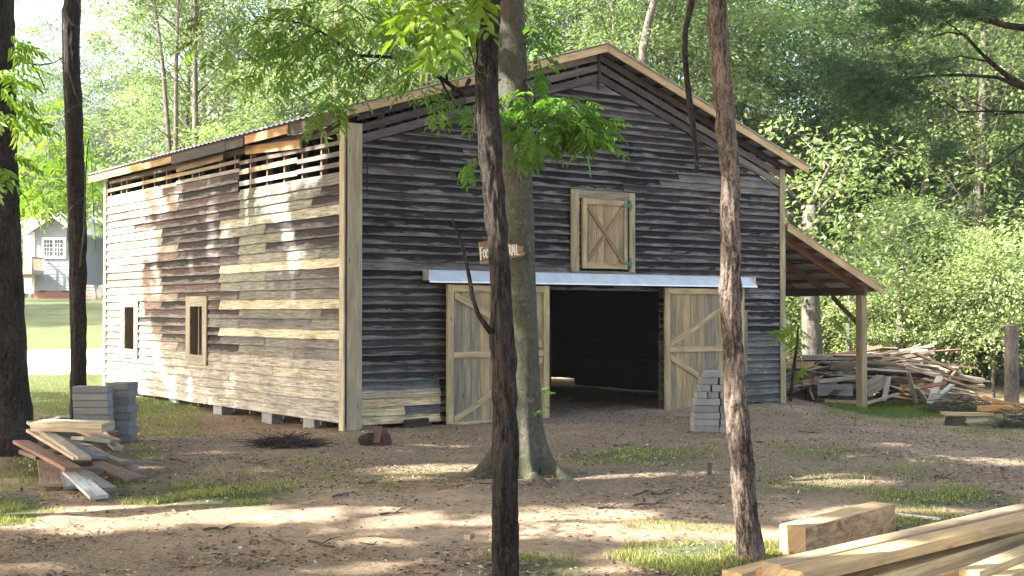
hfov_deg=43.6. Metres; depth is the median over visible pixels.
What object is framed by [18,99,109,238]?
broadleaf tree
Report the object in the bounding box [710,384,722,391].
concrete block
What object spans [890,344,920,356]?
board
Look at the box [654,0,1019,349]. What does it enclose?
broadleaf tree
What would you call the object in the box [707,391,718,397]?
concrete block
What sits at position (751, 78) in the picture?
broadleaf tree
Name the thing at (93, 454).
plank
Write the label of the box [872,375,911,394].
scrap board
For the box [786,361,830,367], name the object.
scrap board
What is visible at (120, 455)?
plank
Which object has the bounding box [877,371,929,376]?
scrap board
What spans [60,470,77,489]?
plank
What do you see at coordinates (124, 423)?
concrete block
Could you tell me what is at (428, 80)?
broadleaf tree
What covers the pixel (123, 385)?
concrete block
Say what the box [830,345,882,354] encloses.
scrap board
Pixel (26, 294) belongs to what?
woods
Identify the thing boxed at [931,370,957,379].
scrap board
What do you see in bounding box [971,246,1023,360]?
shrub
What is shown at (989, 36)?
bare trunk tree
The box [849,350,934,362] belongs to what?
scrap board
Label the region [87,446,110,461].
plank
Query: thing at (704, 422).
concrete block
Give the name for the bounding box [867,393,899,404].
board
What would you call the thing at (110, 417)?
concrete block
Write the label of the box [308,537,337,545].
stick
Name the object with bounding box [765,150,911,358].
broadleaf tree
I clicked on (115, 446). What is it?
plank
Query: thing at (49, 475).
plank
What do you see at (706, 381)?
concrete block
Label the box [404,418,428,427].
block
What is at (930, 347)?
scrap board
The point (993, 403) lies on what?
board
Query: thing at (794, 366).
sapling
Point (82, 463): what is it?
plank
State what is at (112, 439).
plank
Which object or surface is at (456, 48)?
broadleaf tree
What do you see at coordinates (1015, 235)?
shrub
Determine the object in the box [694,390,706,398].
concrete block
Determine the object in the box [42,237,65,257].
window
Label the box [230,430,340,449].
brush heap
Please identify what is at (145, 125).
broadleaf tree
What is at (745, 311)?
door frame
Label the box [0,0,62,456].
oak tree
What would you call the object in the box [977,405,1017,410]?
board
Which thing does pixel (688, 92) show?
hanging vine
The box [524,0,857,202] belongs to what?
broadleaf tree
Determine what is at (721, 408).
concrete block
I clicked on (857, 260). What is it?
bare trunk tree
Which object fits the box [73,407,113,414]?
concrete block
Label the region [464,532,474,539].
offcut
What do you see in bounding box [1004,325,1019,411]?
fence post
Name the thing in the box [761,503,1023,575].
timber
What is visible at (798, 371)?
scrap board
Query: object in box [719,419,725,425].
concrete block
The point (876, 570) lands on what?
timber
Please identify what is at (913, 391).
board
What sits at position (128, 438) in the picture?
concrete block
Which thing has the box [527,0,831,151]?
broadleaf tree
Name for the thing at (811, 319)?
bare trunk tree
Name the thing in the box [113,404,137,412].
concrete block
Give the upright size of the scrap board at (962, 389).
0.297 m
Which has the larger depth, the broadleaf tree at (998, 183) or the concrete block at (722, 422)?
the broadleaf tree at (998, 183)
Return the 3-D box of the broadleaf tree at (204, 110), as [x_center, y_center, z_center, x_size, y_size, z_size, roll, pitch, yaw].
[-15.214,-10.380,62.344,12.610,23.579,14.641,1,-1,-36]
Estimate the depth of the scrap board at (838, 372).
27.00 m
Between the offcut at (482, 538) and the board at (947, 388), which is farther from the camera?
the board at (947, 388)
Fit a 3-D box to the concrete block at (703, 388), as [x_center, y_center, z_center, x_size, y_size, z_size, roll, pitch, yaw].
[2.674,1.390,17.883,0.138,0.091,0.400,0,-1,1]
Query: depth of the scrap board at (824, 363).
27.75 m
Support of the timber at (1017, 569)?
on the timber
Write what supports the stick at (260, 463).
on the ground at (48, 334)
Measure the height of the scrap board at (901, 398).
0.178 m
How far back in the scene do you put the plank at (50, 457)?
13.01 m
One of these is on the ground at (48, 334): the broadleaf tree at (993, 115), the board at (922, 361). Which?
the broadleaf tree at (993, 115)
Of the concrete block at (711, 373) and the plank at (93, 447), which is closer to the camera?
the plank at (93, 447)
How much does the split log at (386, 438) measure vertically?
0.220 m
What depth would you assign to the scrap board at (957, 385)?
27.32 m
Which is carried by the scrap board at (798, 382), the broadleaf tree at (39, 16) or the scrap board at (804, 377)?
the scrap board at (804, 377)
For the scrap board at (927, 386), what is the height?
0.470 m
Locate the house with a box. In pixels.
[21,211,102,298]
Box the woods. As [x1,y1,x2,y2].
[21,122,1023,349]
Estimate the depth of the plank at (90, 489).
11.90 m
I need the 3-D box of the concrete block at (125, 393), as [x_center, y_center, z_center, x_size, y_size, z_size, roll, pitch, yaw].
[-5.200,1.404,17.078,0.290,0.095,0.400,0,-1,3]
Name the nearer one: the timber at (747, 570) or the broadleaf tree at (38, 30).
the timber at (747, 570)
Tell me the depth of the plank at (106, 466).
12.89 m
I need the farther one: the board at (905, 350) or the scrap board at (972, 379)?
the scrap board at (972, 379)
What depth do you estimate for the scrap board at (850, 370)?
27.02 m
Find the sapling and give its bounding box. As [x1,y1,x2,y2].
[765,317,854,400]
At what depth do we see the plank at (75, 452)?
12.86 m
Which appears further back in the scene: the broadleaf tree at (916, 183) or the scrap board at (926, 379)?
the broadleaf tree at (916, 183)
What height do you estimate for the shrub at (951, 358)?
5.151 m
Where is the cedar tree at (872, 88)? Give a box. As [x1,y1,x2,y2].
[806,0,1023,175]
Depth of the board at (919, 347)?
27.85 m
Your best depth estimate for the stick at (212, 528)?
9.82 m
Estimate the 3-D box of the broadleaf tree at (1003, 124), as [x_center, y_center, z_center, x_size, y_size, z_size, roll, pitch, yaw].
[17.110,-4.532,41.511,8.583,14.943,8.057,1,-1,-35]
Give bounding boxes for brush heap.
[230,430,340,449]
[909,392,1010,417]
[983,403,1023,429]
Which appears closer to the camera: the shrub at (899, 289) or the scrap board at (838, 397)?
the scrap board at (838, 397)
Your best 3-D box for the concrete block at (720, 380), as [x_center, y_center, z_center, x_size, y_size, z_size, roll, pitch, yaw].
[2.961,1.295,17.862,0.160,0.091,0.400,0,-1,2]
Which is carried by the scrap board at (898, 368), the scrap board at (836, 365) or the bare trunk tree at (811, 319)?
the scrap board at (836, 365)
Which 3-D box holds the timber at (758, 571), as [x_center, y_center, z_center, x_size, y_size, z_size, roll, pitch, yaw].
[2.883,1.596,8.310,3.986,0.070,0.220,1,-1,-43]
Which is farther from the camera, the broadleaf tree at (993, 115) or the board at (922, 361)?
the broadleaf tree at (993, 115)
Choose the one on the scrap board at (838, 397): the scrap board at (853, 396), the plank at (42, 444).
the scrap board at (853, 396)
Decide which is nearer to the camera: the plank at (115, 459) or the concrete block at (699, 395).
the plank at (115, 459)
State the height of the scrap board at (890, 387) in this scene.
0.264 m
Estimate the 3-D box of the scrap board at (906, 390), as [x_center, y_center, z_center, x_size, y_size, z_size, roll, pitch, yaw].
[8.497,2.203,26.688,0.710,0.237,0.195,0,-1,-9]
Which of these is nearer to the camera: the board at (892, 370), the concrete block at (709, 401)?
the concrete block at (709, 401)
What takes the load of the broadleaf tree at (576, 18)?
on the ground at (48, 334)
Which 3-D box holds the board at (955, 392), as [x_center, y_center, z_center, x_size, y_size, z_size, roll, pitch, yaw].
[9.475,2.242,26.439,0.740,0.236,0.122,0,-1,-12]
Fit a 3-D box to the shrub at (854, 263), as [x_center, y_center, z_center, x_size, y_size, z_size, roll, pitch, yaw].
[9.816,0.823,34.531,6.310,4.683,6.665,1,-1,-40]
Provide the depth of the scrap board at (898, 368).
27.61 m
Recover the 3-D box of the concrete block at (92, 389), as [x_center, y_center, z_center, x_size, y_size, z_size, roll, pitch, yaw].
[-5.465,1.321,16.679,0.460,0.089,0.200,0,-1,1]
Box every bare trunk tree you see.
[92,0,213,152]
[134,0,231,150]
[588,0,755,64]
[759,109,970,354]
[785,150,1023,362]
[785,166,968,374]
[825,0,1023,379]
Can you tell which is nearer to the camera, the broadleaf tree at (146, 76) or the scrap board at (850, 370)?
the scrap board at (850, 370)
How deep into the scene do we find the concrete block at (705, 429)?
17.70 m
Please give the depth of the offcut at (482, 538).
9.38 m
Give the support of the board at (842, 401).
on the ground at (48, 334)
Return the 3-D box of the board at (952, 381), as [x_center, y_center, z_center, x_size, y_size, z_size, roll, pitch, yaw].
[9.208,1.948,26.945,1.862,0.574,0.143,0,-1,-5]
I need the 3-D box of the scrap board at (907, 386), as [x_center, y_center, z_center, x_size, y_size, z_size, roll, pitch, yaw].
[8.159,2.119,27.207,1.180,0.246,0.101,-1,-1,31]
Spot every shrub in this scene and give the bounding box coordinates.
[786,224,999,372]
[786,252,912,359]
[786,264,860,360]
[787,232,1001,384]
[829,199,1023,378]
[851,243,1023,388]
[896,185,1023,383]
[910,200,1023,371]
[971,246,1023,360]
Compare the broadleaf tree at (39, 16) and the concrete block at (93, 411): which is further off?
the broadleaf tree at (39, 16)
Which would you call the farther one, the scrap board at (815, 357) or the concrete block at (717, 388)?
the scrap board at (815, 357)
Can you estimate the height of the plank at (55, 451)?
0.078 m
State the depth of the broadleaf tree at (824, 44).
43.94 m
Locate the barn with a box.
[88,42,884,431]
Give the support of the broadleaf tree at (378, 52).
on the ground at (48, 334)
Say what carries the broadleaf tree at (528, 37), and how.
on the ground at (48, 334)
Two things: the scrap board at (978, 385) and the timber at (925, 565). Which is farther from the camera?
the scrap board at (978, 385)
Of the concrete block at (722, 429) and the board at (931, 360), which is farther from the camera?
the board at (931, 360)
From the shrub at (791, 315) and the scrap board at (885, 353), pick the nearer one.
the scrap board at (885, 353)
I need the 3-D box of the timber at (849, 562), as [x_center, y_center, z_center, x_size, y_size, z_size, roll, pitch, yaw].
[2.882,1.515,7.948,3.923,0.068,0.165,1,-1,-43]
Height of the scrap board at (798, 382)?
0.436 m
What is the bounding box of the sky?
[14,0,1020,245]
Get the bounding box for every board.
[786,356,831,379]
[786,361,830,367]
[786,366,828,373]
[786,367,838,371]
[786,376,822,386]
[786,382,836,387]
[786,389,806,394]
[787,383,855,396]
[798,358,851,360]
[800,370,829,380]
[800,376,855,384]
[802,355,855,359]
[803,370,827,373]
[806,388,841,395]
[806,390,855,397]
[809,387,814,399]
[811,384,852,395]
[812,375,839,383]
[814,361,876,372]
[814,385,855,400]
[815,358,855,371]
[820,369,855,375]
[823,399,855,403]
[825,371,855,374]
[826,383,899,396]
[827,374,916,378]
[828,361,882,369]
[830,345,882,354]
[832,371,855,374]
[833,355,881,359]
[840,380,855,383]
[847,367,935,371]
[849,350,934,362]
[852,367,940,373]
[853,361,904,365]
[867,345,933,353]
[867,346,898,350]
[867,349,928,352]
[867,352,889,356]
[867,354,977,368]
[867,375,885,396]
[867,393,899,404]
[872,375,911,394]
[873,359,982,383]
[873,381,947,397]
[874,351,909,356]
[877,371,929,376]
[878,395,920,399]
[881,376,890,400]
[883,363,900,366]
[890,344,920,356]
[890,349,960,353]
[891,360,919,362]
[891,375,958,391]
[892,396,922,402]
[898,366,984,380]
[900,343,937,353]
[900,383,924,387]
[901,362,939,368]
[902,388,928,397]
[905,363,966,388]
[905,367,993,393]
[906,373,917,402]
[907,385,963,401]
[910,351,961,373]
[914,387,927,401]
[915,379,968,392]
[916,378,958,387]
[927,376,943,402]
[927,384,954,403]
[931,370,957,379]
[940,411,993,415]
[941,384,984,386]
[950,378,989,381]
[953,391,987,401]
[965,420,988,422]
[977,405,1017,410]
[982,396,1023,405]
[991,402,1023,404]
[995,414,1023,416]
[1000,405,1023,409]
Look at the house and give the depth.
85.04 m
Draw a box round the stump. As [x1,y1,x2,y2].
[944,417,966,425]
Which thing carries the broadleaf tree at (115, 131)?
on the ground at (48, 334)
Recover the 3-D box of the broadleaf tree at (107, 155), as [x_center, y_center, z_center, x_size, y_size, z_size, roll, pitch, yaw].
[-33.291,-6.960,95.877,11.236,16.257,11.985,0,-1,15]
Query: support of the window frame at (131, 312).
in the barn
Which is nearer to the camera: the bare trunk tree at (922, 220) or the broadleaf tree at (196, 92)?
the bare trunk tree at (922, 220)
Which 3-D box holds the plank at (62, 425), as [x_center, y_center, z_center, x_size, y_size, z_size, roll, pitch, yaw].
[-4.742,1.488,13.812,0.854,0.109,0.270,0,-1,13]
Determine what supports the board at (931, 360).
on the scrap board at (966, 376)
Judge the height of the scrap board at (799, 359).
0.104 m
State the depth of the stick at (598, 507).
11.19 m
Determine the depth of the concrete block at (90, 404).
16.58 m
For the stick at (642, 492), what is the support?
on the ground at (48, 334)
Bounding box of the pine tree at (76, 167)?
[61,0,95,419]
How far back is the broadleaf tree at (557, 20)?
48.59 m
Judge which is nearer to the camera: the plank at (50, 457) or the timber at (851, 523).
the timber at (851, 523)
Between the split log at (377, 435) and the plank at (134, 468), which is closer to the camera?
the plank at (134, 468)
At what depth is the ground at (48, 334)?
12.27 m
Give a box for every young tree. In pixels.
[365,0,518,575]
[707,0,765,560]
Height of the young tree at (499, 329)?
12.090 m
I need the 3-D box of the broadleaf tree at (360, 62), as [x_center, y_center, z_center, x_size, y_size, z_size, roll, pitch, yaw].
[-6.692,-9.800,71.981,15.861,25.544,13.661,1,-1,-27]
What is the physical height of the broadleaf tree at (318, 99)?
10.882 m
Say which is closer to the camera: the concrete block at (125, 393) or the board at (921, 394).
the concrete block at (125, 393)
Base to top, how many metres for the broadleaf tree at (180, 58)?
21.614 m
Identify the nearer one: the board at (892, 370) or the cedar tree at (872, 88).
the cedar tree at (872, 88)
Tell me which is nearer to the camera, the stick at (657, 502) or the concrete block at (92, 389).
the stick at (657, 502)
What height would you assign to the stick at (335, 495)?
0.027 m
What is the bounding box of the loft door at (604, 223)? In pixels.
[581,198,631,268]
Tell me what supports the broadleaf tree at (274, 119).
on the ground at (48, 334)
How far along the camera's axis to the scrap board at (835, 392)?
26.08 m
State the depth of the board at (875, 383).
26.41 m
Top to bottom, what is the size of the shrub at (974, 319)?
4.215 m
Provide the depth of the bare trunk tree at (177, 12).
43.08 m
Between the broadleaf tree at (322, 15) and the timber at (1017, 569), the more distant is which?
the broadleaf tree at (322, 15)
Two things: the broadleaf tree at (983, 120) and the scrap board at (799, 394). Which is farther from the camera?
the broadleaf tree at (983, 120)
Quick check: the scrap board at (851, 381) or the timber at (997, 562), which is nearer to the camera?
the timber at (997, 562)
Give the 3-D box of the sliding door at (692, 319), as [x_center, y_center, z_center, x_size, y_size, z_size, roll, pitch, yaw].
[3.406,1.100,22.575,1.940,2.190,0.056,1,-1,-36]
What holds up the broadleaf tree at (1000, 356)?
on the ground at (48, 334)
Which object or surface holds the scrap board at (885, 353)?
on the scrap board
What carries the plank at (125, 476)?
on the ground at (48, 334)
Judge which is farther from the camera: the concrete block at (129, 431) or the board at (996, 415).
the board at (996, 415)
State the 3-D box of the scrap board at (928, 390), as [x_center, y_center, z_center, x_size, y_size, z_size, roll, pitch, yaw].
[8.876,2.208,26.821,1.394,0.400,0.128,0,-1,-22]
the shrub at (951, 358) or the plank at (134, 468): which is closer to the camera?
the plank at (134, 468)
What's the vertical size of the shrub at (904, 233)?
5.622 m
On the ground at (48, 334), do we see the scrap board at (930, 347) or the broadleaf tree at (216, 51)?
the broadleaf tree at (216, 51)
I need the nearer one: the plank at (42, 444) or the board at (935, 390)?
the plank at (42, 444)
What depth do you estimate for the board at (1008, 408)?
22.00 m
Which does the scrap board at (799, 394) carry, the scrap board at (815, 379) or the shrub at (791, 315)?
the scrap board at (815, 379)
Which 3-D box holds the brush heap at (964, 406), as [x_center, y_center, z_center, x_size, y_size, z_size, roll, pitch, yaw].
[8.813,2.269,24.918,1.977,0.496,1.487,0,-1,-8]
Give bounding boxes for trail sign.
[479,241,524,263]
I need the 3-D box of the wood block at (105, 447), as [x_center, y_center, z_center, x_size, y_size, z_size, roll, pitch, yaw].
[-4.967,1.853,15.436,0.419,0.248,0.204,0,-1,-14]
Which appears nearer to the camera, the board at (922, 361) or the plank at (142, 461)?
the plank at (142, 461)
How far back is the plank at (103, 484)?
12.28 m
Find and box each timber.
[722,554,792,575]
[756,567,770,575]
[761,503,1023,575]
[777,511,1023,575]
[780,501,894,554]
[842,534,1007,575]
[873,530,1023,575]
[913,541,1023,575]
[959,545,1023,575]
[987,561,1023,575]
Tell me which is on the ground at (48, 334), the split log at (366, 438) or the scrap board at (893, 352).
the split log at (366, 438)
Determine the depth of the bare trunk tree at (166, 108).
43.59 m
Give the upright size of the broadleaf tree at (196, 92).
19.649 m
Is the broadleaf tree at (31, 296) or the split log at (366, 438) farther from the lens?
the broadleaf tree at (31, 296)
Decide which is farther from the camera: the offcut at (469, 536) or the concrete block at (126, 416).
the concrete block at (126, 416)
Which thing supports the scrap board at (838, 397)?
on the ground at (48, 334)
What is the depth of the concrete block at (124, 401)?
16.88 m
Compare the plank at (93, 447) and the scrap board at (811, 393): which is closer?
the plank at (93, 447)
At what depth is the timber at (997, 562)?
7.38 m
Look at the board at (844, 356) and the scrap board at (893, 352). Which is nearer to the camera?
the board at (844, 356)
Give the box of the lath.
[896,513,939,519]
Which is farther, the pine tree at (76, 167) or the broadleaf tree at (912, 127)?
the broadleaf tree at (912, 127)
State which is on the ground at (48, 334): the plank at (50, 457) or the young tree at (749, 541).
the young tree at (749, 541)
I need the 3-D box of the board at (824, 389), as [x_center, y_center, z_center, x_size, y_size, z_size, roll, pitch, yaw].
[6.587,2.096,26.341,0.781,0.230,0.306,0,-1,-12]
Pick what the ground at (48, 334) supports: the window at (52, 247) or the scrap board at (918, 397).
the scrap board at (918, 397)
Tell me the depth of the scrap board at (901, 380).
27.23 m
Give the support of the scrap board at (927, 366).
on the scrap board at (876, 363)
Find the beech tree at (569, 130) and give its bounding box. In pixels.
[170,0,632,487]
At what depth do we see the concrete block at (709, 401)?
17.67 m
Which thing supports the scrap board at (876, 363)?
on the scrap board at (798, 371)
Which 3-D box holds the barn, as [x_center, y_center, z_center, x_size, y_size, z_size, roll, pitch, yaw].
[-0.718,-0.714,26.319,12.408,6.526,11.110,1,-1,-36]
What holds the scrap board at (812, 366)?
on the ground at (48, 334)
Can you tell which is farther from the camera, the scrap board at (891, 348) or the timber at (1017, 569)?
the scrap board at (891, 348)
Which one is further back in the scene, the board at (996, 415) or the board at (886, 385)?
the board at (886, 385)
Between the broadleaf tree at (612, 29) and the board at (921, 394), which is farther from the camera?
the broadleaf tree at (612, 29)
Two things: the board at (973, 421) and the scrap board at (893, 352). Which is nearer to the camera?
the board at (973, 421)
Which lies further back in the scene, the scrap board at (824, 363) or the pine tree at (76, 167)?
the scrap board at (824, 363)
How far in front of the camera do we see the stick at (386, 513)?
10.58 m
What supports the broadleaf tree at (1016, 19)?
on the ground at (48, 334)
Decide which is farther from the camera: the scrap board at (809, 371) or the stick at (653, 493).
the scrap board at (809, 371)
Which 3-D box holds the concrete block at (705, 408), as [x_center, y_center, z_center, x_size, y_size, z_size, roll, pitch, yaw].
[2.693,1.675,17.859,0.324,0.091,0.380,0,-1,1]
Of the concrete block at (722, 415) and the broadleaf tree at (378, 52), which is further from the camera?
the broadleaf tree at (378, 52)
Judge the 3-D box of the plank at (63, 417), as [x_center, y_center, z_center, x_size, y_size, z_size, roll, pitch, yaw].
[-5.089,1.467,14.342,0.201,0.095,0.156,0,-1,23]
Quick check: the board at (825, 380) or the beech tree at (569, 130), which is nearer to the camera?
the beech tree at (569, 130)
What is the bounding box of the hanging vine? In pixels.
[682,0,699,172]
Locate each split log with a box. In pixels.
[358,432,374,445]
[373,426,382,443]
[374,429,391,445]
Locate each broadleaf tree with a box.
[14,0,97,233]
[15,14,162,218]
[16,60,145,297]
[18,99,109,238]
[19,93,136,265]
[50,0,301,172]
[52,0,326,167]
[61,0,299,156]
[83,66,209,227]
[86,0,338,145]
[86,64,251,204]
[121,0,394,147]
[159,0,375,120]
[163,47,361,165]
[180,0,416,119]
[200,0,458,138]
[259,0,414,118]
[279,88,407,116]
[280,0,410,101]
[287,0,563,115]
[296,0,564,105]
[303,1,548,79]
[347,0,644,89]
[362,0,590,90]
[407,0,785,84]
[411,0,649,56]
[524,0,778,119]
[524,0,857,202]
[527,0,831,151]
[586,0,828,153]
[626,0,940,246]
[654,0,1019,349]
[658,0,1022,354]
[748,0,990,351]
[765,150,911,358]
[774,71,1023,369]
[780,0,1023,381]
[781,16,1023,343]
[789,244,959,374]
[828,16,1023,276]
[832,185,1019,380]
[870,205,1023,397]
[885,0,1023,369]
[908,0,1023,216]
[911,0,1023,212]
[927,20,1023,255]
[966,1,1023,185]
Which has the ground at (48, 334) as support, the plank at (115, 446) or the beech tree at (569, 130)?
the beech tree at (569, 130)
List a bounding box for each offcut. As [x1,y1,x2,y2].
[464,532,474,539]
[475,535,488,540]
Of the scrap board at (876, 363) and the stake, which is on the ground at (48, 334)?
the stake
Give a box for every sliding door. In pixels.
[446,284,549,424]
[664,288,744,409]
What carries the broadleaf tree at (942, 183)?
on the ground at (48, 334)
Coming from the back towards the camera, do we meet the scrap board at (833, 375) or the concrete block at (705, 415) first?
the scrap board at (833, 375)
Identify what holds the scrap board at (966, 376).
on the scrap board at (952, 373)
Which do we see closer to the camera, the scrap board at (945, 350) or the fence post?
the fence post
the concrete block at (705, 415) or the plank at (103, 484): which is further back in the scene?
the concrete block at (705, 415)
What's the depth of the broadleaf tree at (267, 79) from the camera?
42.30 m
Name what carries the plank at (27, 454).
on the plank at (49, 475)
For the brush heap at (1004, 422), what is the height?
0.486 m
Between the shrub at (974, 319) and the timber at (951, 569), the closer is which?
the timber at (951, 569)
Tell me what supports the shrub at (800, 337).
on the ground at (48, 334)
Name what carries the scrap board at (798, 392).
on the ground at (48, 334)
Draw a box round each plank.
[13,440,82,470]
[18,450,42,459]
[26,421,91,460]
[26,429,76,459]
[30,419,114,432]
[36,439,49,447]
[37,455,62,486]
[47,449,63,454]
[51,415,69,419]
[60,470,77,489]
[61,436,99,448]
[62,471,108,499]
[71,436,109,443]
[71,460,92,465]
[72,470,116,490]
[75,445,107,458]
[76,432,120,443]
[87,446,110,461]
[89,459,137,481]
[93,461,146,480]
[94,450,129,464]
[103,432,122,450]
[108,451,153,465]
[108,461,144,472]
[125,459,156,464]
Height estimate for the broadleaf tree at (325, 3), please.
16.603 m
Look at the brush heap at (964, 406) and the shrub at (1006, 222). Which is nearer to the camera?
the brush heap at (964, 406)
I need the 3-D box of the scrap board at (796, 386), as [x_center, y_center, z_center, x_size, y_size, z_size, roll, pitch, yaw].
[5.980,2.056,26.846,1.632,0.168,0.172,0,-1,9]
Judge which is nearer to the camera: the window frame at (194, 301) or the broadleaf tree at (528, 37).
the window frame at (194, 301)
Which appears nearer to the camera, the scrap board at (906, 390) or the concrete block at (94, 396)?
the concrete block at (94, 396)
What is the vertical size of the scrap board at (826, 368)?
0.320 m
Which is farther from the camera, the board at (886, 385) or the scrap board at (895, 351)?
the scrap board at (895, 351)
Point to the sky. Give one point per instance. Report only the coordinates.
(56, 5)
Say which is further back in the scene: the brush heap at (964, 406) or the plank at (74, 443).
the brush heap at (964, 406)
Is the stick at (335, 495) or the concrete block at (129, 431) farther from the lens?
the concrete block at (129, 431)
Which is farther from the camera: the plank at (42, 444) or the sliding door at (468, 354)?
the sliding door at (468, 354)
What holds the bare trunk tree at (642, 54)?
on the ground at (48, 334)
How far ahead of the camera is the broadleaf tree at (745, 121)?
40.60 m
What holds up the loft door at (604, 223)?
in the barn
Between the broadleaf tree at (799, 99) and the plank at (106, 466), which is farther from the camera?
the broadleaf tree at (799, 99)
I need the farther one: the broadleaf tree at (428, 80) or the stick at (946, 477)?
the broadleaf tree at (428, 80)
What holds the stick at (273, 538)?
on the ground at (48, 334)
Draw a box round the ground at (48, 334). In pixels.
[0,298,1023,575]
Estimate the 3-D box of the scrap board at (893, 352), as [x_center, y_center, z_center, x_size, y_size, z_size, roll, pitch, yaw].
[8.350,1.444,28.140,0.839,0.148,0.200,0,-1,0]
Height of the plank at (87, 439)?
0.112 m
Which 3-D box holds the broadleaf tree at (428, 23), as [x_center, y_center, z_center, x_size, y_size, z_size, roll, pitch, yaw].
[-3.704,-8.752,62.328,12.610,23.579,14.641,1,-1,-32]
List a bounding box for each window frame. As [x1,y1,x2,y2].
[121,298,138,358]
[185,296,207,365]
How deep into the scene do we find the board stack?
77.70 m
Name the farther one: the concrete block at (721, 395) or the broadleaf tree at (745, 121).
the broadleaf tree at (745, 121)
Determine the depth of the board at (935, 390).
26.33 m
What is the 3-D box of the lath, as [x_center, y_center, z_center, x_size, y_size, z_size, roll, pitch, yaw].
[3.295,1.857,10.400,0.369,0.020,0.030,-1,-1,41]
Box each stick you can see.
[202,523,238,530]
[244,459,270,464]
[269,534,284,543]
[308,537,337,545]
[332,492,349,497]
[379,507,408,515]
[597,502,621,508]
[634,490,650,495]
[634,499,666,506]
[650,488,674,494]
[934,473,952,478]
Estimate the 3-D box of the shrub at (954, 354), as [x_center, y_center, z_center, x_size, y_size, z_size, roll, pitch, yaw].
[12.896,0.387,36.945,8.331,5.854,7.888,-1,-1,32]
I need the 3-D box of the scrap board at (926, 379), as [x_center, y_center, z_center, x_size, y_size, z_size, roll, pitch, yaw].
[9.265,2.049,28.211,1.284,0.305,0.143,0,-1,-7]
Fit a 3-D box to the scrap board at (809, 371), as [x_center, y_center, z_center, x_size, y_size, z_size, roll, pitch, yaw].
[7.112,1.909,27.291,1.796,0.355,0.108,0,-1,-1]
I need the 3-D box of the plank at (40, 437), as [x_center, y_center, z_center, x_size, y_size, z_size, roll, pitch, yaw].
[-4.855,1.643,13.584,0.135,0.167,2.014,1,-1,-33]
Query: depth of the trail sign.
12.96 m
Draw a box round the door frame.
[744,310,747,374]
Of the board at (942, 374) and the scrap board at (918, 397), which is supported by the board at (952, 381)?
the board at (942, 374)
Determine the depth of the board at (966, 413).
21.92 m
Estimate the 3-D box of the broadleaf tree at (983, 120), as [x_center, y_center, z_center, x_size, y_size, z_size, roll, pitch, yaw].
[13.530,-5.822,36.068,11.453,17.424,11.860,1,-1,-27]
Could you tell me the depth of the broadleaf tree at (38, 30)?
91.64 m
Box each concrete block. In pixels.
[72,386,112,392]
[72,393,112,400]
[73,400,112,407]
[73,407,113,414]
[73,414,113,420]
[106,381,137,389]
[112,389,137,397]
[112,396,135,404]
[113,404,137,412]
[113,426,138,434]
[114,411,136,419]
[114,418,135,427]
[118,433,136,442]
[690,417,718,425]
[690,424,718,432]
[691,410,719,418]
[692,397,719,404]
[692,404,718,411]
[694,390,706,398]
[697,383,709,391]
[698,377,717,384]
[703,370,719,377]
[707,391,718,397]
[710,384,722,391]
[718,377,722,384]
[718,405,724,411]
[719,392,723,398]
[719,412,725,418]
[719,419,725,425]
[719,425,725,432]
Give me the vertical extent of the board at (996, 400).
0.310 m
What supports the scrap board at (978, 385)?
on the ground at (48, 334)
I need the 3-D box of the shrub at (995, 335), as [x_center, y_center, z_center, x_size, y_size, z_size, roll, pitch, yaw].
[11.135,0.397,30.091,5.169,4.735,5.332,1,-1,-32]
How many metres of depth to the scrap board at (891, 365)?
27.81 m
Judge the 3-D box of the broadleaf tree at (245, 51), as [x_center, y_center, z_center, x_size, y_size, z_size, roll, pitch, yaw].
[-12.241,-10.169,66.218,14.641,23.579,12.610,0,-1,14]
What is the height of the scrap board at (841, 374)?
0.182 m
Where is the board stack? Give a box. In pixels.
[86,285,102,299]
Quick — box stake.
[707,463,711,474]

